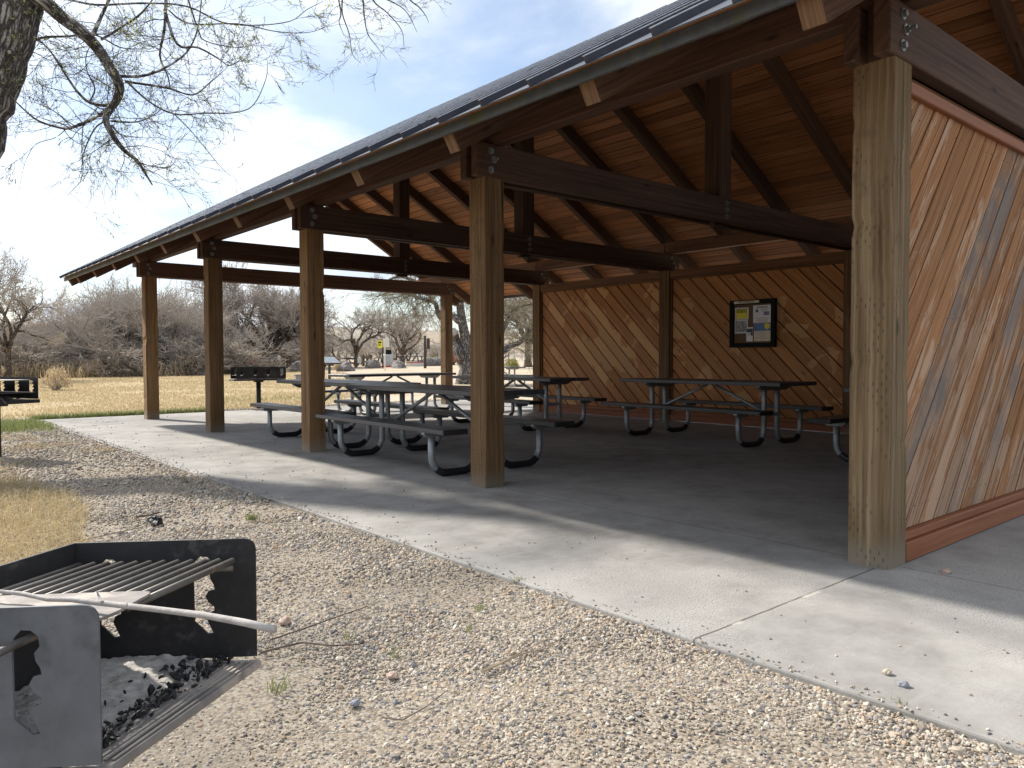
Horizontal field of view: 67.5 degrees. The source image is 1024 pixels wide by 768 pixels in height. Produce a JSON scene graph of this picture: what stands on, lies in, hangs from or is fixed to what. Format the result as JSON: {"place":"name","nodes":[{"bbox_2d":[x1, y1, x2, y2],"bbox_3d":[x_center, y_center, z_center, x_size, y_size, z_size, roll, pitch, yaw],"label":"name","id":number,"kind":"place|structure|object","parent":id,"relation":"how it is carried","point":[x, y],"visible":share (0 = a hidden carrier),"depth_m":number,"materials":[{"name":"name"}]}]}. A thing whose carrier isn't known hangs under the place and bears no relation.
{"place":"outdoors","nodes":[
{"label":"outdoors","id":0,"kind":"place"},
{"bbox_2d":[1,370,398,417],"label":"dry grass","id":1,"kind":"structure","parent":0,"point":[86,390],"depth_m":22.02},
{"bbox_2d":[5,322,532,358],"bbox_3d":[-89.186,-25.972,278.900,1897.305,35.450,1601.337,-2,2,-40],"label":"hills","id":2,"kind":"structure","parent":0,"point":[432,334],"depth_m":709.03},
{"bbox_2d":[0,0,676,331],"label":"sky","id":3,"kind":"structure","parent":0,"point":[461,50],"materials":[{"name":"white"}]},
{"bbox_2d":[0,359,1019,767],"bbox_3d":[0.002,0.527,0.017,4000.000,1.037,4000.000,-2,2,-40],"label":"ground","id":4,"kind":"structure","parent":0,"point":[246,701],"depth_m":2.32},
{"bbox_2d":[0,377,39,456],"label":"pedestal grill","id":5,"kind":"object","parent":4,"relation":"on","point":[9,393],"visible":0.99,"depth_m":8.11,"materials":[{"name":"black metal"}]},
{"bbox_2d":[5,320,56,343],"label":"bare tree","id":6,"kind":"object","parent":4,"relation":"on","point":[28,331],"visible":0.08,"depth_m":45.83,"materials":[{"name":"brown plant"}]},
{"bbox_2d":[0,340,64,376],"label":"bare shrub","id":7,"kind":"object","parent":4,"relation":"on","point":[30,356],"visible":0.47,"depth_m":40.60,"materials":[{"name":"brown plant"}]},
{"bbox_2d":[0,342,75,368],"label":"bare shrub","id":8,"kind":"object","parent":4,"relation":"on","point":[36,356],"visible":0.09,"depth_m":42.59,"materials":[{"name":"brown plant"}]},
{"bbox_2d":[7,326,72,346],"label":"bare tree","id":9,"kind":"object","parent":4,"relation":"on","point":[32,337],"visible":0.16,"depth_m":44.25,"materials":[{"name":"brown plant"}]},
{"bbox_2d":[0,238,80,376],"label":"bare tree","id":10,"kind":"object","parent":4,"relation":"on","point":[6,345],"visible":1,"depth_m":37.05,"materials":[{"name":"brown plant"}]},
{"bbox_2d":[13,336,69,354],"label":"bare shrub","id":11,"kind":"object","parent":4,"relation":"on","point":[28,343],"visible":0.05,"depth_m":43.14,"materials":[{"name":"brown plant"}]},
{"bbox_2d":[0,332,89,377],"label":"bare shrub","id":12,"kind":"object","parent":4,"relation":"on","point":[43,351],"visible":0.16,"depth_m":41.77,"materials":[{"name":"brown plant"}]},
{"bbox_2d":[21,311,84,342],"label":"bare tree","id":13,"kind":"object","parent":4,"relation":"on","point":[50,326],"visible":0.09,"depth_m":46.28,"materials":[{"name":"brown plant"}]},
{"bbox_2d":[10,313,96,345],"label":"bare tree","id":14,"kind":"object","parent":4,"relation":"on","point":[23,326],"visible":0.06,"depth_m":45.51,"materials":[{"name":"brown plant"}]},
{"bbox_2d":[0,469,110,564],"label":"straw grass","id":15,"kind":"structure","parent":4,"relation":"on","point":[35,503],"depth_m":4.76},
{"bbox_2d":[39,366,72,390],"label":"bush","id":16,"kind":"object","parent":4,"relation":"on","point":[57,383],"visible":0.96,"depth_m":25.70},
{"bbox_2d":[0,433,120,494],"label":"sparse grass","id":17,"kind":"structure","parent":4,"relation":"on","point":[18,439],"depth_m":8.78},
{"bbox_2d":[29,308,110,348],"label":"bare tree","id":18,"kind":"object","parent":4,"relation":"on","point":[71,332],"visible":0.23,"depth_m":45.45,"materials":[{"name":"brown plant"}]},
{"bbox_2d":[7,282,141,349],"bbox_3d":[-25.497,-3.357,47.198,8.978,5.990,8.827,-1,2,-24],"label":"bare tree","id":19,"kind":"object","parent":4,"relation":"on","point":[82,317],"visible":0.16,"depth_m":45.77,"materials":[{"name":"brown plant"}]},
{"bbox_2d":[33,280,128,337],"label":"bare tree","id":20,"kind":"object","parent":4,"relation":"on","point":[61,304],"visible":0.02,"depth_m":53.73,"materials":[{"name":"brown plant"}]},
{"bbox_2d":[57,344,126,374],"bbox_3d":[-23.751,-1.004,44.260,4.946,2.717,3.962,1,2,26],"label":"bare shrub","id":21,"kind":"object","parent":4,"relation":"on","point":[78,351],"visible":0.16,"depth_m":43.72,"materials":[{"name":"brown plant"}]},
{"bbox_2d":[50,278,140,327],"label":"bare tree","id":22,"kind":"object","parent":4,"relation":"on","point":[98,294],"visible":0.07,"depth_m":53.27,"materials":[{"name":"brown plant"}]},
{"bbox_2d":[0,360,191,377],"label":"bushes","id":23,"kind":"object","parent":4,"relation":"on","point":[71,375],"visible":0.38,"depth_m":41.42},
{"bbox_2d":[54,330,142,376],"bbox_3d":[-22.092,-1.424,43.924,6.482,3.262,6.697,2,3,42],"label":"bare shrub","id":24,"kind":"object","parent":4,"relation":"on","point":[110,356],"visible":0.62,"depth_m":42.28,"materials":[{"name":"brown plant"}]},
{"bbox_2d":[44,285,164,338],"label":"bare tree","id":25,"kind":"object","parent":4,"relation":"on","point":[94,303],"visible":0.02,"depth_m":53.08,"materials":[{"name":"brown plant"}]},
{"bbox_2d":[54,274,158,321],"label":"bare tree","id":26,"kind":"object","parent":4,"relation":"on","point":[98,298],"visible":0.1,"depth_m":54.12,"materials":[{"name":"brown plant"}]},
{"bbox_2d":[18,274,203,360],"bbox_3d":[-23.662,-3.752,47.259,7.021,7.003,13.117,1,2,35],"label":"bare tree","id":27,"kind":"object","parent":4,"relation":"on","point":[97,337],"visible":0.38,"depth_m":44.01,"materials":[{"name":"brown plant"}]},
{"bbox_2d":[53,270,178,322],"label":"bare tree","id":28,"kind":"object","parent":4,"relation":"on","point":[109,294],"visible":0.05,"depth_m":54.60,"materials":[{"name":"brown plant"}]},
{"bbox_2d":[37,274,198,331],"bbox_3d":[-26.709,-4.559,55.422,8.732,8.063,16.313,2,3,43],"label":"bare tree","id":29,"kind":"object","parent":4,"relation":"on","point":[140,293],"visible":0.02,"depth_m":53.47,"materials":[{"name":"brown plant"}]},
{"bbox_2d":[84,522,152,539],"bbox_3d":[-2.272,0.857,4.464,0.047,0.013,0.469,1,2,24],"label":"stick","id":30,"kind":"object","parent":4,"relation":"on","point":[117,532],"visible":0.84,"depth_m":4.41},
{"bbox_2d":[71,287,174,349],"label":"bare tree","id":31,"kind":"object","parent":4,"relation":"on","point":[103,321],"visible":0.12,"depth_m":47.10,"materials":[{"name":"brown plant"}]},
{"bbox_2d":[52,281,202,358],"bbox_3d":[-22.781,-2.946,45.827,8.277,6.817,6.122,-1,2,-13],"label":"bare tree","id":32,"kind":"object","parent":4,"relation":"on","point":[160,330],"visible":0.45,"depth_m":45.72,"materials":[{"name":"brown plant"}]},
{"bbox_2d":[0,538,261,767],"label":"pedestal grill","id":33,"kind":"object","parent":4,"relation":"on","point":[81,686],"visible":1,"depth_m":1.37,"materials":[{"name":"grey metal"}]},
{"bbox_2d":[0,590,276,633],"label":"branch","id":34,"kind":"object","parent":33,"relation":"on","point":[262,626],"visible":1,"depth_m":1.14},
{"bbox_2d":[120,344,142,372],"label":"bare shrub","id":35,"kind":"object","parent":4,"relation":"on","point":[135,357],"visible":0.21,"depth_m":43.63,"materials":[{"name":"brown plant"}]},
{"bbox_2d":[84,277,180,346],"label":"bare tree","id":36,"kind":"object","parent":4,"relation":"on","point":[136,336],"visible":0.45,"depth_m":46.11,"materials":[{"name":"brown plant"}]},
{"bbox_2d":[104,350,169,376],"bbox_3d":[-21.587,-0.966,44.255,3.587,2.427,4.478,1,2,22],"label":"bare shrub","id":37,"kind":"object","parent":4,"relation":"on","point":[160,359],"visible":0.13,"depth_m":44.13,"materials":[{"name":"brown plant"}]},
{"bbox_2d":[81,292,202,347],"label":"bare tree","id":38,"kind":"object","parent":4,"relation":"on","point":[174,333],"visible":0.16,"depth_m":48.12,"materials":[{"name":"brown plant"}]},
{"bbox_2d":[103,342,186,373],"bbox_3d":[-22.242,-1.134,45.813,5.228,2.965,6.527,-1,2,-34],"label":"bare shrub","id":39,"kind":"object","parent":4,"relation":"on","point":[167,347],"visible":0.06,"depth_m":44.94,"materials":[{"name":"brown plant"}]},
{"bbox_2d":[56,279,257,346],"bbox_3d":[-22.895,-3.815,48.728,9.841,6.776,9.675,0,2,15],"label":"bare tree","id":40,"kind":"object","parent":4,"relation":"on","point":[168,312],"visible":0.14,"depth_m":49.33,"materials":[{"name":"brown plant"}]},
{"bbox_2d":[110,336,232,376],"bbox_3d":[-19.953,-1.173,44.584,6.668,3.275,5.341,-2,2,-38],"label":"bare shrub","id":41,"kind":"object","parent":4,"relation":"on","point":[184,355],"visible":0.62,"depth_m":44.10,"materials":[{"name":"brown plant"}]},
{"bbox_2d":[1,392,354,434],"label":"green grass","id":42,"kind":"structure","parent":4,"relation":"on","point":[16,425],"depth_m":13.19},
{"bbox_2d":[163,284,203,327],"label":"bare tree","id":43,"kind":"object","parent":4,"relation":"on","point":[173,301],"visible":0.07,"depth_m":54.97,"materials":[{"name":"brown plant"}]},
{"bbox_2d":[89,283,296,366],"bbox_3d":[-20.810,-3.630,50.682,12.889,6.383,6.899,-1,2,-21],"label":"bare tree","id":44,"kind":"object","parent":4,"relation":"on","point":[242,334],"visible":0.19,"depth_m":51.29,"materials":[{"name":"brown plant"}]},
{"bbox_2d":[162,301,229,371],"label":"bare tree","id":45,"kind":"object","parent":4,"relation":"on","point":[196,327],"visible":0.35,"depth_m":47.90,"materials":[{"name":"brown plant"}]},
{"bbox_2d":[161,287,230,334],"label":"bare tree","id":46,"kind":"object","parent":4,"relation":"on","point":[186,298],"depth_m":55.36,"materials":[{"name":"brown plant"}]},
{"bbox_2d":[165,304,237,342],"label":"bare tree","id":47,"kind":"object","parent":4,"relation":"on","point":[188,331],"visible":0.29,"depth_m":49.10,"materials":[{"name":"brown plant"}]},
{"bbox_2d":[158,332,261,375],"bbox_3d":[-18.843,-1.339,45.969,5.441,3.782,6.793,1,2,26],"label":"bare shrub","id":48,"kind":"object","parent":4,"relation":"on","point":[196,369],"visible":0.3,"depth_m":45.34,"materials":[{"name":"brown plant"}]},
{"bbox_2d":[0,0,450,237],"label":"old tree","id":49,"kind":"object","parent":4,"relation":"on","point":[20,21],"visible":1,"depth_m":8.13,"materials":[{"name":"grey plant"}]},
{"bbox_2d":[194,336,264,373],"bbox_3d":[-17.383,-1.567,47.581,4.944,3.111,5.109,0,2,16],"label":"bare shrub","id":50,"kind":"object","parent":4,"relation":"on","point":[244,354],"visible":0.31,"depth_m":46.47,"materials":[{"name":"brown plant"}]},
{"bbox_2d":[180,334,291,371],"bbox_3d":[-17.678,-1.448,49.051,6.988,3.727,5.597,0,2,14],"label":"bare shrub","id":51,"kind":"object","parent":4,"relation":"on","point":[268,360],"visible":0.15,"depth_m":48.71,"materials":[{"name":"brown plant"}]},
{"bbox_2d":[237,510,268,520],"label":"weed","id":52,"kind":"object","parent":4,"relation":"on","point":[251,517],"visible":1,"depth_m":4.85,"materials":[{"name":"green plant"}]},
{"bbox_2d":[229,367,285,408],"bbox_3d":[-5.277,0.131,15.904,1.040,0.970,0.600,-1,2,-32],"label":"pedestal grill","id":53,"kind":"object","parent":4,"relation":"on","point":[258,375],"visible":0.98,"depth_m":15.78,"materials":[{"name":"black metal"}]},
{"bbox_2d":[179,261,339,362],"bbox_3d":[-18.819,-5.472,57.115,9.540,9.255,13.169,1,2,40],"label":"bare tree","id":54,"kind":"object","parent":4,"relation":"on","point":[282,315],"visible":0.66,"depth_m":56.16,"materials":[{"name":"brown plant"}]},
{"bbox_2d":[233,326,297,366],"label":"bare tree","id":55,"kind":"object","parent":4,"relation":"on","point":[279,337],"visible":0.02,"depth_m":65.78,"materials":[{"name":"brown plant"}]},
{"bbox_2d":[241,341,300,366],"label":"bare shrub","id":56,"kind":"object","parent":4,"relation":"on","point":[282,354],"visible":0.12,"depth_m":62.58,"materials":[{"name":"brown plant"}]},
{"bbox_2d":[260,346,300,366],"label":"bare shrub","id":57,"kind":"object","parent":4,"relation":"on","point":[289,356],"visible":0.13,"depth_m":63.94,"materials":[{"name":"brown plant"}]},
{"bbox_2d":[264,668,299,694],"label":"weed","id":58,"kind":"object","parent":4,"relation":"on","point":[278,685],"visible":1,"depth_m":2.35,"materials":[{"name":"green plant"}]},
{"bbox_2d":[278,616,290,624],"bbox_3d":[-0.880,0.915,2.968,0.046,0.029,0.065,0,2,-8],"label":"stone","id":59,"kind":"object","parent":4,"relation":"on","point":[285,620],"visible":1,"depth_m":2.95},
{"bbox_2d":[289,360,300,371],"bbox_3d":[-13.918,-0.979,50.125,1.021,1.123,1.279,1,2,40],"label":"boulder","id":60,"kind":"object","parent":4,"relation":"on","point":[296,366],"visible":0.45,"depth_m":49.64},
{"bbox_2d":[285,356,325,367],"bbox_3d":[-15.293,-1.545,57.592,3.142,1.084,5.235,-1,2,-20],"label":"rail fence","id":61,"kind":"object","parent":4,"relation":"on","point":[291,360],"visible":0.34,"depth_m":55.69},
{"bbox_2d":[260,642,359,653],"bbox_3d":[-0.707,0.916,2.696,0.338,0.014,0.076,-1,2,-13],"label":"stick","id":62,"kind":"object","parent":4,"relation":"on","point":[272,649],"visible":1,"depth_m":2.69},
{"bbox_2d":[324,357,341,378],"bbox_3d":[-8.327,-0.663,35.003,0.601,1.173,0.900,2,3,42],"label":"wayside panel","id":63,"kind":"object","parent":4,"relation":"on","point":[329,361],"visible":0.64,"depth_m":34.98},
{"bbox_2d":[325,335,354,356],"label":"bare tree","id":64,"kind":"object","parent":4,"relation":"on","point":[328,349],"visible":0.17,"depth_m":69.09,"materials":[{"name":"brown plant"}]},
{"bbox_2d":[336,361,354,371],"bbox_3d":[-10.833,-1.007,49.766,1.275,1.028,1.891,-1,2,-19],"label":"boulder","id":65,"kind":"object","parent":4,"relation":"on","point":[345,366],"visible":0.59,"depth_m":49.14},
{"bbox_2d":[340,338,359,361],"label":"bare tree","id":66,"kind":"object","parent":4,"relation":"on","point":[349,356],"visible":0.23,"depth_m":75.49,"materials":[{"name":"brown plant"}]},
{"bbox_2d":[331,355,372,367],"bbox_3d":[-13.351,-1.813,61.710,3.262,1.107,10.307,0,2,-5],"label":"rail fence","id":67,"kind":"object","parent":4,"relation":"on","point":[356,363],"visible":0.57,"depth_m":59.76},
{"bbox_2d":[349,699,360,706],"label":"stone","id":68,"kind":"object","parent":4,"relation":"on","point":[355,702],"visible":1,"depth_m":2.25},
{"bbox_2d":[340,332,393,363],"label":"bare tree","id":69,"kind":"object","parent":4,"relation":"on","point":[363,351],"visible":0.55,"depth_m":68.44,"materials":[{"name":"brown plant"}]},
{"bbox_2d":[324,300,410,365],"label":"bare tree","id":70,"kind":"object","parent":4,"relation":"on","point":[355,344],"visible":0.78,"depth_m":61.75,"materials":[{"name":"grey plant"}]},
{"bbox_2d":[365,359,380,368],"bbox_3d":[-9.974,-1.266,55.087,1.067,1.076,1.106,-1,2,-32],"label":"boulder","id":71,"kind":"object","parent":4,"relation":"on","point":[372,363],"visible":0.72,"depth_m":54.77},
{"bbox_2d":[365,334,391,362],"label":"bare tree","id":72,"kind":"object","parent":4,"relation":"on","point":[380,352],"visible":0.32,"depth_m":72.19,"materials":[{"name":"brown plant"}]},
{"bbox_2d":[377,340,390,368],"bbox_3d":[-9.020,-2.036,54.243,0.960,2.080,0.150,0,2,-10],"label":"warning sign","id":73,"kind":"object","parent":4,"relation":"on","point":[380,343],"visible":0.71,"depth_m":54.18,"materials":[{"name":"yellow"}]},
{"bbox_2d":[383,338,388,370],"bbox_3d":[-8.098,-1.853,49.331,0.410,2.200,0.070,-1,2,-17],"label":"sign post","id":74,"kind":"object","parent":4,"relation":"on","point":[385,342],"visible":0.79,"depth_m":49.29,"materials":[{"name":"metal"}]},
{"bbox_2d":[380,354,392,366],"bbox_3d":[-9.425,-1.712,57.204,1.450,1.010,0.800,0,2,-9],"label":"litter bin","id":75,"kind":"object","parent":4,"relation":"on","point":[389,360],"visible":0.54,"depth_m":56.91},
{"bbox_2d":[367,335,409,361],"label":"bare tree","id":76,"kind":"object","parent":4,"relation":"on","point":[395,358],"visible":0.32,"depth_m":72.00,"materials":[{"name":"brown plant"}]},
{"bbox_2d":[386,671,398,678],"bbox_3d":[-0.384,0.933,2.454,0.038,0.025,0.042,-2,2,-36],"label":"stone","id":77,"kind":"object","parent":4,"relation":"on","point":[392,675],"visible":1,"depth_m":2.44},
{"bbox_2d":[347,308,440,362],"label":"bare tree","id":78,"kind":"object","parent":4,"relation":"on","point":[401,335],"visible":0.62,"depth_m":64.16,"materials":[{"name":"brown plant"}]},
{"bbox_2d":[391,360,405,367],"bbox_3d":[-8.187,-1.304,55.353,1.030,0.942,2.135,-1,2,-14],"label":"boulder","id":79,"kind":"object","parent":4,"relation":"on","point":[397,364],"visible":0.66,"depth_m":54.84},
{"bbox_2d":[368,334,432,361],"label":"bare tree","id":80,"kind":"object","parent":4,"relation":"on","point":[409,352],"visible":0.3,"depth_m":76.79,"materials":[{"name":"brown plant"}]},
{"bbox_2d":[395,356,426,361],"bbox_3d":[-8.088,-1.867,61.442,2.444,0.735,1.428,0,2,2],"label":"picnic table","id":81,"kind":"object","parent":4,"relation":"on","point":[410,356],"visible":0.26,"depth_m":61.09,"materials":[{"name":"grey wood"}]},
{"bbox_2d":[382,690,447,720],"bbox_3d":[-0.258,0.932,2.214,0.238,0.010,0.064,-2,3,-44],"label":"stick","id":82,"kind":"object","parent":4,"relation":"on","point":[415,712],"visible":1,"depth_m":2.17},
{"bbox_2d":[406,362,423,365],"bbox_3d":[-7.386,-1.511,59.526,1.620,0.410,1.620,0,2,-7],"label":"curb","id":83,"kind":"object","parent":4,"relation":"on","point":[415,363],"visible":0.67,"depth_m":58.80,"materials":[{"name":"white paint"}]},
{"bbox_2d":[392,334,440,361],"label":"bare tree","id":84,"kind":"object","parent":4,"relation":"on","point":[422,347],"visible":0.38,"depth_m":72.48,"materials":[{"name":"brown plant"}]},
{"bbox_2d":[424,335,429,367],"bbox_3d":[-5.960,-2.150,53.629,0.437,2.500,0.193,0,2,-6],"label":"tall post","id":85,"kind":"object","parent":4,"relation":"on","point":[428,345],"visible":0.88,"depth_m":53.54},
{"bbox_2d":[418,344,440,361],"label":"bare tree","id":86,"kind":"object","parent":4,"relation":"on","point":[436,352],"visible":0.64,"depth_m":69.50,"materials":[{"name":"brown plant"}]},
{"bbox_2d":[328,255,532,383],"bbox_3d":[-2.350,-2.915,31.016,9.792,6.496,4.584,0,2,8],"label":"bare tree","id":87,"kind":"object","parent":4,"relation":"on","point":[461,348],"visible":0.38,"depth_m":30.79,"materials":[{"name":"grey plant"}]},
{"bbox_2d":[422,357,440,365],"bbox_3d":[-6.029,-1.580,59.718,2.070,1.023,1.295,-1,2,-28],"label":"boulder","id":88,"kind":"object","parent":4,"relation":"on","point":[434,361],"visible":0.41,"depth_m":59.19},
{"bbox_2d":[464,297,532,366],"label":"bare tree","id":89,"kind":"object","parent":4,"relation":"on","point":[525,342],"visible":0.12,"depth_m":53.77,"materials":[{"name":"brown plant"}]},
{"bbox_2d":[464,367,532,386],"bbox_3d":[-0.533,-0.283,28.820,1.428,0.735,2.444,-2,2,-38],"label":"picnic table","id":90,"kind":"object","parent":4,"relation":"on","point":[509,369],"visible":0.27,"depth_m":28.20,"materials":[{"name":"grey metal"}]},
{"bbox_2d":[504,357,519,366],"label":"bush","id":91,"kind":"object","parent":4,"relation":"on","point":[513,363],"visible":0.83,"depth_m":51.78,"materials":[{"name":"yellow plant"}]},
{"bbox_2d":[482,647,549,672],"bbox_3d":[0.009,0.920,2.575,0.299,0.013,0.038,-2,2,-40],"label":"stick","id":92,"kind":"object","parent":4,"relation":"on","point":[496,665],"visible":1,"depth_m":2.56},
{"bbox_2d":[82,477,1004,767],"bbox_3d":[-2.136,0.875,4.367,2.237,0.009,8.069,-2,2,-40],"label":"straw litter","id":93,"kind":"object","parent":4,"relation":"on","point":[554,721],"visible":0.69,"depth_m":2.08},
{"bbox_2d":[0,399,1023,767],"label":"gravel","id":94,"kind":"structure","parent":0,"point":[318,537],"depth_m":2.67,"materials":[{"name":"gravel"}]},
{"bbox_2d":[147,515,162,525],"bbox_3d":[-2.207,0.847,4.749,0.148,0.071,0.089,1,3,41],"label":"charcoal lump","id":95,"kind":"object","parent":94,"relation":"on","point":[156,520],"visible":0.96,"depth_m":4.72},
{"bbox_2d":[270,606,367,640],"bbox_3d":[-0.725,0.908,2.924,0.023,0.012,0.455,1,2,37],"label":"stick","id":96,"kind":"object","parent":94,"relation":"on","point":[315,624],"visible":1,"depth_m":2.89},
{"bbox_2d":[481,638,547,670],"bbox_3d":[0.021,0.919,2.614,0.022,0.011,0.362,1,2,39],"label":"stick","id":97,"kind":"object","parent":94,"relation":"on","point":[515,654],"visible":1,"depth_m":2.60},
{"bbox_2d":[37,400,1023,755],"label":"concrete slab","id":98,"kind":"structure","parent":0,"point":[719,572],"depth_m":4.33,"materials":[{"name":"concrete"}]},
{"bbox_2d":[250,379,446,448],"bbox_3d":[-2.093,0.331,9.532,1.428,0.735,2.444,-2,2,-39],"label":"picnic table","id":99,"kind":"object","parent":98,"relation":"on","point":[368,403],"visible":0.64,"depth_m":9.21,"materials":[{"name":"grey metal"}]},
{"bbox_2d":[325,372,455,414],"bbox_3d":[-2.219,0.167,14.519,2.444,0.735,1.428,-2,3,-44],"label":"picnic table","id":100,"kind":"object","parent":98,"relation":"on","point":[427,375],"visible":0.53,"depth_m":14.28,"materials":[{"name":"grey metal"}]},
{"bbox_2d":[315,383,573,475],"bbox_3d":[-0.746,0.393,7.528,1.428,0.735,2.444,-2,2,-38],"label":"picnic table","id":101,"kind":"object","parent":98,"relation":"on","point":[438,431],"visible":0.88,"depth_m":7.22,"materials":[{"name":"grey metal"}]},
{"bbox_2d":[433,375,606,430],"bbox_3d":[0.061,0.256,11.628,1.428,0.735,2.444,-2,2,-37],"label":"picnic table","id":102,"kind":"object","parent":98,"relation":"on","point":[545,382],"visible":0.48,"depth_m":11.01,"materials":[{"name":"grey metal"}]},
{"bbox_2d":[45,414,1023,746],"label":"scattered grit","id":103,"kind":"object","parent":98,"relation":"on","point":[509,570],"visible":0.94,"depth_m":3.87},
{"bbox_2d":[59,0,1023,569],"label":"picnic pavilion","id":104,"kind":"structure","parent":98,"relation":"on","point":[655,192],"depth_m":7.06,"materials":[{"name":"wood"}]},
{"bbox_2d":[729,298,776,347],"bbox_3d":[3.470,-0.873,11.065,0.065,0.685,0.735,-2,2,-40],"label":"notice board","id":105,"kind":"object","parent":104,"relation":"attached to","point":[753,323],"visible":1,"depth_m":11.05,"materials":[{"name":"black paint"}]},
{"bbox_2d":[601,378,833,447],"bbox_3d":[2.478,0.317,9.563,1.428,0.735,2.444,-2,2,-37],"label":"picnic table","id":106,"kind":"object","parent":98,"relation":"on","point":[763,386],"visible":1,"depth_m":9.20,"materials":[{"name":"grey metal"}]},
{"bbox_2d":[806,387,849,462],"bbox_3d":[4.187,0.379,7.526,2.444,0.735,1.428,-2,2,-40],"label":"picnic table","id":107,"kind":"object","parent":98,"relation":"on","point":[836,422],"visible":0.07,"depth_m":7.34,"materials":[{"name":"grey metal"}]},
{"bbox_2d":[882,668,891,675],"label":"stone","id":108,"kind":"object","parent":98,"relation":"on","point":[887,672],"visible":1,"depth_m":2.42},
{"bbox_2d":[897,680,909,687],"bbox_3d":[1.196,0.917,2.343,0.028,0.023,0.032,-1,2,-33],"label":"stone","id":109,"kind":"object","parent":98,"relation":"on","point":[903,683],"visible":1,"depth_m":2.33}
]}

